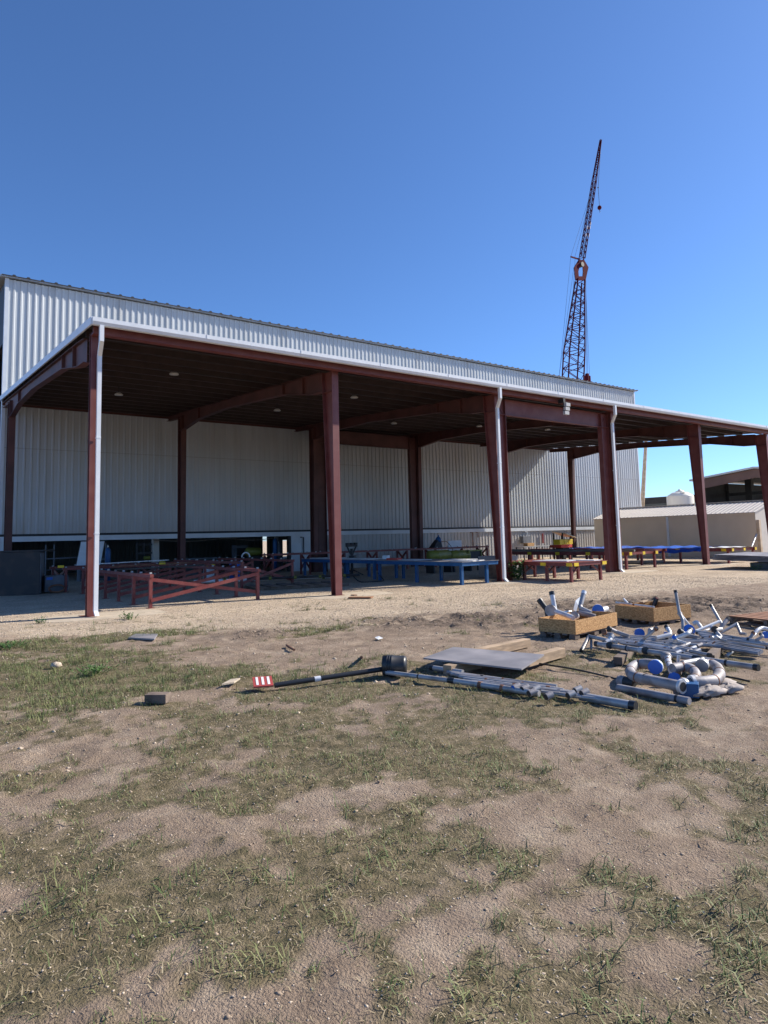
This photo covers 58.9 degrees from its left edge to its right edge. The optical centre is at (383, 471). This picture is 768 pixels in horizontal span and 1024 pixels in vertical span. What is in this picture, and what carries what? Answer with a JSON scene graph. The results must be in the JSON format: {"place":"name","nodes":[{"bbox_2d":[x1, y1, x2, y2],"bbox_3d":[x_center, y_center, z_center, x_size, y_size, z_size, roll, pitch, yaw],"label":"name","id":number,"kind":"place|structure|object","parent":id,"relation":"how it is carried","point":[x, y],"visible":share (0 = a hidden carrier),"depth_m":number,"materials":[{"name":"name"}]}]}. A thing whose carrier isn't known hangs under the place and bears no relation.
{"place":"outdoors","nodes":[
{"label":"outdoors","id":0,"kind":"place"},
{"bbox_2d":[77,558,104,581],"bbox_3d":[-15.080,5.094,35.324,1.500,1.150,0.625,3,-7,-36],"label":"shop cabinet","id":1,"kind":"object","parent":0,"point":[79,575],"visible":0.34,"depth_m":34.98,"materials":[{"name":"metal"}]},
{"bbox_2d":[176,557,216,574],"bbox_3d":[-10.720,5.443,39.001,2.200,0.950,0.625,3,-7,-36],"label":"shop cabinet","id":2,"kind":"object","parent":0,"point":[203,558],"visible":0.3,"depth_m":38.71,"materials":[{"name":"metal"}]},
{"bbox_2d":[232,545,247,571],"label":"shop cabinet","id":3,"kind":"object","parent":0,"point":[238,551],"visible":0.47,"depth_m":41.21,"materials":[{"name":"metal"}]},
{"bbox_2d":[0,274,641,573],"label":"metal building","id":4,"kind":"structure","parent":0,"point":[250,485],"depth_m":39.42,"materials":[{"name":"white"}]},
{"bbox_2d":[291,536,310,570],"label":"sliding door","id":5,"kind":"structure","parent":4,"relation":"in","point":[299,544],"depth_m":40.24,"materials":[{"name":"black metal"}]},
{"bbox_2d":[0,541,767,1023],"bbox_3d":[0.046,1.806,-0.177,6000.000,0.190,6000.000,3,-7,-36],"label":"ground","id":6,"kind":"structure","parent":0,"point":[656,955],"depth_m":4.48,"materials":[{"name":"soil"}]},
{"bbox_2d":[0,639,30,649],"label":"weed clump","id":7,"kind":"object","parent":6,"relation":"on","point":[8,646],"visible":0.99,"depth_m":12.40,"materials":[{"name":"green plant"}]},
{"bbox_2d":[0,550,54,595],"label":"steel bin","id":8,"kind":"object","parent":6,"relation":"on","point":[21,572],"visible":0.93,"depth_m":25.91,"materials":[{"name":"metal"}]},
{"bbox_2d":[42,574,67,592],"bbox_3d":[-13.006,4.448,26.905,0.850,0.667,0.885,3,-7,-36],"label":"machine","id":9,"kind":"object","parent":6,"relation":"on","point":[53,583],"visible":0.9,"depth_m":26.64,"materials":[{"name":"metal"}]},
{"bbox_2d":[45,543,105,574],"bbox_3d":[-14.317,4.336,31.622,2.660,1.900,0.060,3,-7,-36],"label":"guard rail","id":10,"kind":"object","parent":6,"relation":"on","point":[53,558],"visible":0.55,"depth_m":31.07,"materials":[{"name":"metal"}]},
{"bbox_2d":[76,541,103,565],"bbox_3d":[-13.642,3.815,31.612,1.285,1.100,0.330,3,-7,-36],"label":"leaning sheet","id":11,"kind":"object","parent":6,"relation":"on","point":[81,560],"visible":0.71,"depth_m":31.45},
{"bbox_2d":[69,660,118,675],"bbox_3d":[-4.164,2.830,9.743,0.552,0.154,0.584,-3,-6,18],"label":"weed clump","id":12,"kind":"object","parent":6,"relation":"on","point":[94,669],"visible":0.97,"depth_m":9.77,"materials":[{"name":"green plant"}]},
{"bbox_2d":[36,609,165,622],"bbox_3d":[-7.286,3.765,17.623,3.063,0.056,1.693,3,-7,-36],"label":"concrete pad","id":13,"kind":"object","parent":6,"relation":"on","point":[77,617],"visible":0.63,"depth_m":17.44,"materials":[{"name":"concrete"}]},
{"bbox_2d":[105,545,110,583],"bbox_3d":[-13.071,4.402,32.159,0.256,1.810,0.260,3,-7,-36],"label":"gas cylinder","id":14,"kind":"object","parent":6,"relation":"on","point":[107,555],"visible":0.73,"depth_m":32.09,"materials":[{"name":"blue paint"}]},
{"bbox_2d":[128,634,157,639],"bbox_3d":[-4.665,3.203,13.139,0.509,0.030,0.913,0,-6,-14],"label":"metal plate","id":15,"kind":"object","parent":6,"relation":"on","point":[146,637],"visible":1,"depth_m":13.04,"materials":[{"name":"metal"}]},
{"bbox_2d":[49,559,238,592],"bbox_3d":[-10.463,4.534,30.074,7.440,1.010,2.760,3,-7,-36],"label":"roller rack","id":16,"kind":"object","parent":6,"relation":"on","point":[65,569],"visible":0.59,"depth_m":29.28,"materials":[{"name":"metal"}]},
{"bbox_2d":[136,542,151,572],"bbox_3d":[-12.374,4.627,35.101,0.810,1.900,0.310,3,-7,-36],"label":"metal rack","id":17,"kind":"object","parent":6,"relation":"on","point":[144,553],"visible":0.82,"depth_m":35.13,"materials":[{"name":"black metal"}]},
{"bbox_2d":[151,539,158,577],"bbox_3d":[-12.344,3.728,36.707,0.320,4.000,0.300,3,-7,-36],"label":"interior post","id":18,"kind":"object","parent":6,"relation":"on","point":[155,551],"visible":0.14,"depth_m":36.52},
{"bbox_2d":[144,692,170,703],"bbox_3d":[-2.616,2.621,7.870,0.256,0.100,0.160,-2,-6,6],"label":"timber block","id":19,"kind":"object","parent":6,"relation":"on","point":[159,697],"depth_m":7.80,"materials":[{"name":"brown wood"}]},
{"bbox_2d":[80,564,260,608],"bbox_3d":[-7.701,3.829,23.581,3.530,1.010,8.340,3,-7,-36],"label":"roller rack","id":20,"kind":"object","parent":6,"relation":"on","point":[148,578],"visible":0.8,"depth_m":21.93,"materials":[{"name":"metal"}]},
{"bbox_2d":[115,564,205,569],"bbox_3d":[-7.521,3.259,23.093,0.100,0.050,3.239,-7,-8,44],"label":"steel bar","id":21,"kind":"object","parent":20,"relation":"on","point":[160,567],"visible":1,"depth_m":23.01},
{"bbox_2d":[173,557,294,588],"bbox_3d":[-6.788,4.369,29.810,2.400,1.100,7.640,3,-7,-36],"label":"roller rack","id":22,"kind":"object","parent":6,"relation":"on","point":[243,565],"visible":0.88,"depth_m":28.23,"materials":[{"name":"metal"}]},
{"bbox_2d":[194,574,342,582],"bbox_3d":[-4.578,4.328,27.389,5.962,0.184,0.189,0,-6,-14],"label":"steel pipe","id":23,"kind":"object","parent":22,"relation":"on","point":[211,581],"visible":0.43,"depth_m":27.26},
{"bbox_2d":[245,547,261,571],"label":"tank","id":24,"kind":"object","parent":6,"relation":"on","point":[254,552],"visible":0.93,"depth_m":40.31,"materials":[{"name":"green metal"}]},
{"bbox_2d":[252,676,272,687],"bbox_3d":[-1.514,2.631,8.492,0.240,0.085,0.260,0,-6,-14],"label":"striped board","id":25,"kind":"object","parent":6,"relation":"on","point":[262,681],"visible":1,"depth_m":8.47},
{"bbox_2d":[244,581,348,589],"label":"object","id":26,"kind":"object","parent":6,"relation":"on","point":[293,585],"visible":0.84,"depth_m":25.80,"materials":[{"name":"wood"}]},
{"bbox_2d":[247,574,359,579],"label":"steel pipe","id":27,"kind":"object","parent":6,"relation":"on","point":[297,577],"visible":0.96,"depth_m":27.23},
{"bbox_2d":[274,667,381,687],"bbox_3d":[-0.685,2.640,8.728,1.457,0.132,0.070,1,-6,-20],"label":"pole","id":28,"kind":"object","parent":6,"relation":"on","point":[325,677],"visible":0.91,"depth_m":8.69,"materials":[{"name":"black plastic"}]},
{"bbox_2d":[304,591,393,598],"bbox_3d":[-1.143,4.046,22.093,3.021,0.056,1.719,3,-7,-36],"label":"concrete pad","id":29,"kind":"object","parent":6,"relation":"on","point":[349,594],"visible":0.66,"depth_m":22.07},
{"bbox_2d":[345,543,362,574],"bbox_3d":[-1.637,4.393,34.039,0.851,1.621,0.938,3,-7,-36],"label":"pipe stand","id":30,"kind":"object","parent":6,"relation":"on","point":[351,551],"visible":0.68,"depth_m":33.96,"materials":[{"name":"black metal"}]},
{"bbox_2d":[302,558,406,579],"bbox_3d":[-1.622,4.673,33.026,1.850,0.860,6.500,3,-7,-36],"label":"blue table","id":31,"kind":"object","parent":6,"relation":"on","point":[346,563],"visible":0.66,"depth_m":31.79,"materials":[{"name":"metal"}]},
{"bbox_2d":[262,545,488,576],"bbox_3d":[0.205,5.074,39.353,15.440,1.200,1.110,3,-7,-36],"label":"roller rack","id":32,"kind":"object","parent":6,"relation":"on","point":[301,554],"visible":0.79,"depth_m":38.25,"materials":[{"name":"metal"}]},
{"bbox_2d":[429,535,452,549],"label":"blue machine","id":33,"kind":"object","parent":32,"relation":"on","point":[437,541],"visible":0.98,"depth_m":41.24,"materials":[{"name":"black metal"}]},
{"bbox_2d":[0,571,766,776],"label":"gravel","id":34,"kind":"structure","parent":6,"relation":"on","point":[396,591],"depth_m":19.48,"materials":[{"name":"gravel"}]},
{"bbox_2d":[0,316,767,616],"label":"open canopy","id":35,"kind":"object","parent":6,"relation":"on","point":[90,365],"visible":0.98,"depth_m":29.09,"materials":[{"name":"red metal"}]},
{"bbox_2d":[558,398,569,414],"bbox_3d":[7.524,-2.703,28.547,0.360,0.720,0.470,3,-7,-36],"label":"flood light","id":36,"kind":"object","parent":35,"relation":"attached to","point":[566,407],"visible":1,"depth_m":28.40,"materials":[{"name":"white metal"}]},
{"bbox_2d":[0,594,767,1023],"bbox_3d":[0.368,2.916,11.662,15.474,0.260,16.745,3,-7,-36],"label":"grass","id":37,"kind":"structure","parent":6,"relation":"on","point":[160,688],"depth_m":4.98,"materials":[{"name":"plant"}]},
{"bbox_2d":[0,633,767,1023],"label":"pebbles","id":38,"kind":"object","parent":6,"relation":"on","point":[426,853],"visible":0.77,"depth_m":4.13,"materials":[{"name":"stone"}]},
{"bbox_2d":[0,592,767,1019],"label":"mud clods","id":39,"kind":"object","parent":6,"relation":"on","point":[132,936],"visible":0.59,"depth_m":6.34,"materials":[{"name":"soil"}]},
{"bbox_2d":[382,654,406,675],"bbox_3d":[0.140,2.571,9.005,0.312,0.281,0.281,-2,-6,8],"label":"black drum","id":40,"kind":"object","parent":6,"relation":"on","point":[392,662],"visible":0.88,"depth_m":8.90,"materials":[{"name":"plastic"}]},
{"bbox_2d":[382,670,449,682],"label":"steel pipe","id":41,"kind":"object","parent":6,"relation":"on","point":[419,676],"visible":1,"depth_m":8.58,"materials":[{"name":"grey metal"}]},
{"bbox_2d":[376,559,497,584],"bbox_3d":[2.063,4.083,27.950,1.950,0.860,5.500,3,-7,-36],"label":"blue table","id":42,"kind":"object","parent":6,"relation":"on","point":[440,563],"visible":0.91,"depth_m":26.85,"materials":[{"name":"metal"}]},
{"bbox_2d":[443,663,481,674],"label":"timber beam","id":43,"kind":"structure","parent":6,"relation":"on","point":[464,667],"depth_m":9.02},
{"bbox_2d":[467,550,481,569],"bbox_3d":[4.641,4.671,35.747,0.940,1.077,0.550,3,-7,-36],"label":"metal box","id":44,"kind":"object","parent":6,"relation":"on","point":[475,554],"visible":0.58,"depth_m":35.62,"materials":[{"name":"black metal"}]},
{"bbox_2d":[488,564,496,578],"bbox_3d":[4.864,4.218,28.817,0.700,0.620,0.700,4,-8,-42],"label":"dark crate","id":45,"kind":"object","parent":6,"relation":"on","point":[492,572],"visible":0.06,"depth_m":28.62,"materials":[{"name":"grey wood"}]},
{"bbox_2d":[450,677,540,696],"bbox_3d":[1.268,2.506,7.907,1.203,0.082,0.082,-6,-7,41],"label":"steel pipe","id":46,"kind":"object","parent":6,"relation":"on","point":[498,687],"visible":1,"depth_m":7.90,"materials":[{"name":"grey metal"}]},
{"bbox_2d":[478,556,517,576],"bbox_3d":[5.033,4.183,29.944,0.900,0.900,1.500,4,-8,-42],"label":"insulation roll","id":47,"kind":"object","parent":6,"relation":"on","point":[481,571],"visible":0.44,"depth_m":29.96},
{"bbox_2d":[474,638,530,650],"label":"timber beam","id":48,"kind":"structure","parent":6,"relation":"on","point":[516,644],"depth_m":10.65,"materials":[{"name":"wood"}]},
{"bbox_2d":[450,672,557,686],"bbox_3d":[1.435,2.552,8.321,1.446,0.061,0.061,-6,-7,38],"label":"steel pipe","id":49,"kind":"object","parent":6,"relation":"on","point":[453,673],"visible":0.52,"depth_m":8.20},
{"bbox_2d":[454,673,554,686],"bbox_3d":[1.433,2.543,8.235,1.382,0.062,0.062,-6,-7,41],"label":"steel pipe","id":50,"kind":"object","parent":6,"relation":"on","point":[456,674],"visible":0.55,"depth_m":8.31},
{"bbox_2d":[458,675,563,688],"bbox_3d":[1.490,2.531,8.127,1.401,0.057,0.058,-6,-7,39],"label":"steel pipe","id":51,"kind":"object","parent":6,"relation":"on","point":[460,676],"visible":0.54,"depth_m":8.21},
{"bbox_2d":[478,579,544,583],"bbox_3d":[4.999,4.329,26.582,3.042,0.056,1.694,3,-7,-36],"label":"concrete pad","id":52,"kind":"object","parent":6,"relation":"on","point":[518,581],"visible":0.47,"depth_m":26.30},
{"bbox_2d":[507,559,525,580],"bbox_3d":[5.184,3.931,27.040,0.878,0.851,0.832,3,-7,-36],"label":"weed clump","id":53,"kind":"object","parent":52,"relation":"on","point":[515,574],"visible":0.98,"depth_m":26.99,"materials":[{"name":"green plant"}]},
{"bbox_2d":[467,678,569,690],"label":"steel pipe","id":54,"kind":"object","parent":6,"relation":"on","point":[507,683],"visible":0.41,"depth_m":8.08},
{"bbox_2d":[512,647,564,669],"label":"timber beam","id":55,"kind":"structure","parent":6,"relation":"on","point":[552,654],"depth_m":9.77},
{"bbox_2d":[423,647,543,669],"bbox_3d":[1.372,2.550,9.313,1.589,0.020,1.078,-5,-7,35],"label":"steel plate","id":56,"kind":"object","parent":55,"relation":"on","point":[502,659],"visible":1,"depth_m":9.24,"materials":[{"name":"metal"}]},
{"bbox_2d":[512,559,607,581],"bbox_3d":[6.775,3.951,27.200,2.150,0.740,3.600,3,-7,-36],"label":"red table","id":57,"kind":"object","parent":6,"relation":"on","point":[554,564],"visible":0.91,"depth_m":26.26,"materials":[{"name":"paint"}]},
{"bbox_2d":[550,531,576,558],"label":"tool cart","id":58,"kind":"object","parent":6,"relation":"on","point":[561,543],"visible":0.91,"depth_m":41.74,"materials":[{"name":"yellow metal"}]},
{"bbox_2d":[541,690,597,699],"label":"steel pipe","id":59,"kind":"object","parent":6,"relation":"on","point":[577,696],"visible":0.22,"depth_m":7.36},
{"bbox_2d":[539,663,615,678],"bbox_3d":[2.607,2.615,8.857,0.106,0.021,1.579,2,-6,-30],"label":"cable","id":60,"kind":"object","parent":6,"relation":"on","point":[577,670],"visible":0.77,"depth_m":9.00,"materials":[{"name":"rubber"}]},
{"bbox_2d":[540,625,616,639],"bbox_3d":[3.570,2.916,12.438,1.502,0.088,0.700,4,-8,-44],"label":"wooden pallet","id":61,"kind":"object","parent":6,"relation":"on","point":[562,635],"visible":0.41,"depth_m":11.97,"materials":[{"name":"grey wood"}]},
{"bbox_2d":[538,611,616,634],"bbox_3d":[3.566,2.754,12.454,1.502,0.235,0.740,4,-8,-44],"label":"wooden crate","id":62,"kind":"object","parent":61,"relation":"on","point":[557,623],"visible":0.93,"depth_m":12.06,"materials":[{"name":"wood"}]},
{"bbox_2d":[549,591,574,619],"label":"steel pipe","id":63,"kind":"object","parent":62,"relation":"in","point":[557,611],"visible":0.98,"depth_m":12.49,"materials":[{"name":"silver metal"}]},
{"bbox_2d":[578,610,595,617],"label":"steel pipe","id":64,"kind":"object","parent":62,"relation":"in","point":[584,614],"visible":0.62,"depth_m":12.94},
{"bbox_2d":[578,590,591,612],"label":"steel pipe","id":65,"kind":"object","parent":64,"relation":"on","point":[582,599],"visible":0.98,"depth_m":13.18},
{"bbox_2d":[559,139,601,381],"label":"lattice crane","id":66,"kind":"object","parent":6,"relation":"on","point":[578,278],"visible":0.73,"depth_m":92.13,"materials":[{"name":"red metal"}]},
{"bbox_2d":[512,551,657,569],"bbox_3d":[10.243,4.754,36.834,2.537,0.840,8.617,3,-7,-36],"label":"red rack","id":67,"kind":"object","parent":6,"relation":"on","point":[586,554],"visible":0.63,"depth_m":34.79,"materials":[{"name":"metal"}]},
{"bbox_2d":[512,549,634,551],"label":"steel pipe","id":68,"kind":"object","parent":67,"relation":"on","point":[565,550],"visible":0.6,"depth_m":36.55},
{"bbox_2d":[579,634,617,652],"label":"steel pipe","id":69,"kind":"object","parent":6,"relation":"on","point":[584,644],"visible":0.98,"depth_m":10.55,"materials":[{"name":"silver metal"}]},
{"bbox_2d":[532,548,666,564],"bbox_3d":[11.972,5.149,41.321,2.220,0.840,10.000,3,-7,-36],"label":"red rack","id":70,"kind":"object","parent":6,"relation":"on","point":[663,550],"visible":0.32,"depth_m":38.04,"materials":[{"name":"metal"}]},
{"bbox_2d":[579,693,637,710],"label":"steel pipe","id":71,"kind":"object","parent":6,"relation":"on","point":[632,705],"visible":0.93,"depth_m":7.09,"materials":[{"name":"grey metal"}]},
{"bbox_2d":[613,646,636,664],"bbox_3d":[3.612,2.674,10.034,0.120,0.100,1.467,-5,-6,31],"label":"timber sleeper","id":72,"kind":"object","parent":6,"relation":"on","point":[621,657],"visible":0.57,"depth_m":9.53,"materials":[{"name":"brown wood"}]},
{"bbox_2d":[635,638,705,643],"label":"steel pipe","id":73,"kind":"object","parent":72,"relation":"on","point":[671,640],"visible":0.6,"depth_m":10.41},
{"bbox_2d":[655,624,671,639],"bbox_3d":[4.335,2.488,10.501,0.391,0.204,0.188,3,-7,-36],"label":"elbow fitting","id":74,"kind":"object","parent":73,"relation":"on","point":[667,634],"visible":1,"depth_m":10.43,"materials":[{"name":"metal"}]},
{"bbox_2d":[594,641,760,670],"bbox_3d":[3.817,2.464,9.181,0.141,0.111,2.468,2,-7,-32],"label":"steel pipe","id":75,"kind":"object","parent":72,"relation":"on","point":[725,662],"visible":0.87,"depth_m":9.11,"materials":[{"name":"grey metal"}]},
{"bbox_2d":[616,675,637,686],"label":"steel pipe","id":76,"kind":"object","parent":6,"relation":"on","point":[623,680],"visible":0.73,"depth_m":8.04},
{"bbox_2d":[602,570,657,573],"bbox_3d":[11.172,4.617,31.128,3.017,0.056,1.756,3,-7,-36],"label":"concrete pad","id":77,"kind":"object","parent":6,"relation":"on","point":[632,571],"visible":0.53,"depth_m":30.84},
{"bbox_2d":[597,560,663,564],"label":"steel pipe","id":78,"kind":"object","parent":6,"relation":"on","point":[645,561],"visible":0.4,"depth_m":37.79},
{"bbox_2d":[641,441,647,507],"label":"leaning boom","id":79,"kind":"object","parent":6,"relation":"on","point":[643,484],"visible":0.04,"depth_m":76.24,"materials":[{"name":"metal"}]},
{"bbox_2d":[616,684,691,704],"bbox_3d":[2.943,2.445,7.465,0.085,0.085,0.874,3,-7,-35],"label":"steel pipe","id":80,"kind":"object","parent":6,"relation":"on","point":[658,695],"visible":0.99,"depth_m":7.41,"materials":[{"name":"metal"}]},
{"bbox_2d":[617,618,690,624],"bbox_3d":[5.486,3.016,13.856,1.118,0.068,0.910,2,-6,-30],"label":"wooden pallet","id":81,"kind":"object","parent":6,"relation":"on","point":[651,623],"visible":0.45,"depth_m":13.53,"materials":[{"name":"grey wood"}]},
{"bbox_2d":[615,601,690,621],"bbox_3d":[5.481,2.851,13.872,1.118,0.260,0.950,2,-6,-30],"label":"wooden crate","id":82,"kind":"object","parent":81,"relation":"on","point":[662,611],"visible":0.93,"depth_m":13.54,"materials":[{"name":"wood"}]},
{"bbox_2d":[625,659,686,693],"bbox_3d":[3.128,2.385,7.988,0.515,0.208,1.187,-2,-6,6],"label":"bent pipe","id":83,"kind":"object","parent":6,"relation":"on","point":[654,666],"visible":1,"depth_m":7.87,"materials":[{"name":"metal"}]},
{"bbox_2d":[564,547,756,563],"bbox_3d":[16.168,5.048,41.174,2.837,0.800,11.217,3,-7,-36],"label":"red rack","id":84,"kind":"object","parent":6,"relation":"on","point":[729,550],"visible":0.35,"depth_m":36.79,"materials":[{"name":"metal"}]},
{"bbox_2d":[572,545,719,553],"bbox_3d":[15.697,4.783,41.679,3.000,0.422,9.300,3,-7,-36],"label":"tarpaulin","id":85,"kind":"object","parent":84,"relation":"on","point":[691,548],"visible":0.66,"depth_m":39.52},
{"bbox_2d":[645,496,694,506],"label":"shed","id":86,"kind":"structure","parent":6,"relation":"on","point":[656,501],"depth_m":80.00,"materials":[{"name":"black metal"}]},
{"bbox_2d":[660,652,680,679],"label":"bent pipe","id":87,"kind":"object","parent":6,"relation":"on","point":[666,657],"visible":0.73,"depth_m":8.68,"materials":[{"name":"metal"}]},
{"bbox_2d":[669,662,700,681],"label":"bent pipe","id":88,"kind":"object","parent":87,"relation":"on","point":[692,669],"visible":0.64,"depth_m":8.10,"materials":[{"name":"metal"}]},
{"bbox_2d":[687,658,725,685],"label":"bent pipe","id":89,"kind":"object","parent":88,"relation":"on","point":[717,676],"visible":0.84,"depth_m":7.80,"materials":[{"name":"metal"}]},
{"bbox_2d":[674,590,684,629],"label":"steel pipe","id":90,"kind":"object","parent":6,"relation":"on","point":[678,608],"visible":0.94,"depth_m":11.29,"materials":[{"name":"silver metal"}]},
{"bbox_2d":[592,500,767,556],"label":"tan shed","id":91,"kind":"structure","parent":6,"relation":"on","point":[731,523],"depth_m":47.38,"materials":[{"name":"metal"}]},
{"bbox_2d":[761,524,767,551],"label":"door","id":92,"kind":"structure","parent":91,"relation":"in","point":[763,526],"depth_m":44.00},
{"bbox_2d":[666,489,694,505],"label":"water tank","id":93,"kind":"object","parent":6,"relation":"on","point":[679,496],"visible":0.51,"depth_m":73.14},
{"bbox_2d":[679,681,698,697],"bbox_3d":[3.369,2.408,7.508,0.200,0.150,0.160,-4,-6,25],"label":"blue box","id":94,"kind":"object","parent":6,"relation":"on","point":[692,688],"visible":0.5,"depth_m":7.43,"materials":[{"name":"paint"}]},
{"bbox_2d":[693,684,727,697],"bbox_3d":[3.542,2.426,7.553,0.489,0.115,0.295,1,-6,-20],"label":"cloth sack","id":95,"kind":"object","parent":6,"relation":"on","point":[708,690],"visible":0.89,"depth_m":7.46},
{"bbox_2d":[705,647,724,658],"bbox_3d":[4.953,2.645,10.081,0.120,0.100,1.663,-5,-7,33],"label":"timber sleeper","id":96,"kind":"object","parent":6,"relation":"on","point":[716,652],"visible":0.29,"depth_m":9.73,"materials":[{"name":"brown wood"}]},
{"bbox_2d":[706,643,759,655],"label":"steel pipe","id":97,"kind":"object","parent":96,"relation":"on","point":[727,648],"visible":0.85,"depth_m":9.74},
{"bbox_2d":[701,635,767,645],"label":"steel pipe","id":98,"kind":"object","parent":96,"relation":"on","point":[749,642],"visible":0.62,"depth_m":10.07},
{"bbox_2d":[689,467,762,503],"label":"gabled shed","id":99,"kind":"structure","parent":6,"relation":"on","point":[744,485],"depth_m":87.11,"materials":[{"name":"brown metal"}]},
{"bbox_2d":[718,681,743,693],"bbox_3d":[3.891,2.429,7.654,0.277,0.111,0.451,-6,-7,38],"label":"cloth sack","id":100,"kind":"object","parent":6,"relation":"on","point":[731,686],"visible":0.77,"depth_m":7.61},
{"bbox_2d":[721,622,746,635],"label":"steel pipe","id":101,"kind":"object","parent":6,"relation":"on","point":[736,625],"visible":0.94,"depth_m":11.28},
{"bbox_2d":[712,552,767,569],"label":"sheet stack","id":102,"kind":"object","parent":6,"relation":"on","point":[759,558],"visible":0.93,"depth_m":30.65,"materials":[{"name":"metal"}]},
{"bbox_2d":[729,611,767,626],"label":"wooden pallet","id":103,"kind":"object","parent":6,"relation":"on","point":[755,617],"visible":0.97,"depth_m":13.15,"materials":[{"name":"brown wood"}]},
{"bbox_2d":[756,520,762,551],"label":"tan post","id":104,"kind":"object","parent":6,"relation":"on","point":[759,535],"visible":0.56,"depth_m":42.13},
{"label":"timber sleeper","id":105,"kind":"object","parent":6,"relation":"on","visible":0},
{"bbox_2d":[619,642,697,654],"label":"steel pipe","id":106,"kind":"object","parent":105,"relation":"on","point":[629,644],"visible":0.69,"depth_m":9.90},
{"bbox_2d":[671,645,712,657],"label":"steel pipe","id":107,"kind":"object","parent":105,"relation":"on","point":[709,655],"visible":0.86,"depth_m":9.34,"materials":[{"name":"grey metal"}]},
{"bbox_2d":[0,0,767,540],"label":"sky","id":108,"kind":"structure","parent":0,"point":[412,174],"materials":[{"name":"blue"}]},
{"bbox_2d":[426,550,452,573],"bbox_3d":[2.788,4.550,34.361,1.250,1.142,0.600,3,-7,-36],"label":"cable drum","id":109,"kind":"object","parent":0,"point":[439,554],"visible":0.8,"depth_m":34.15,"materials":[{"name":"green metal"}]},
{"bbox_2d":[451,550,471,571],"bbox_3d":[3.876,4.624,35.156,1.250,1.094,0.600,3,-7,-36],"label":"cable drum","id":110,"kind":"object","parent":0,"point":[460,554],"visible":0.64,"depth_m":35.05,"materials":[{"name":"green metal"}]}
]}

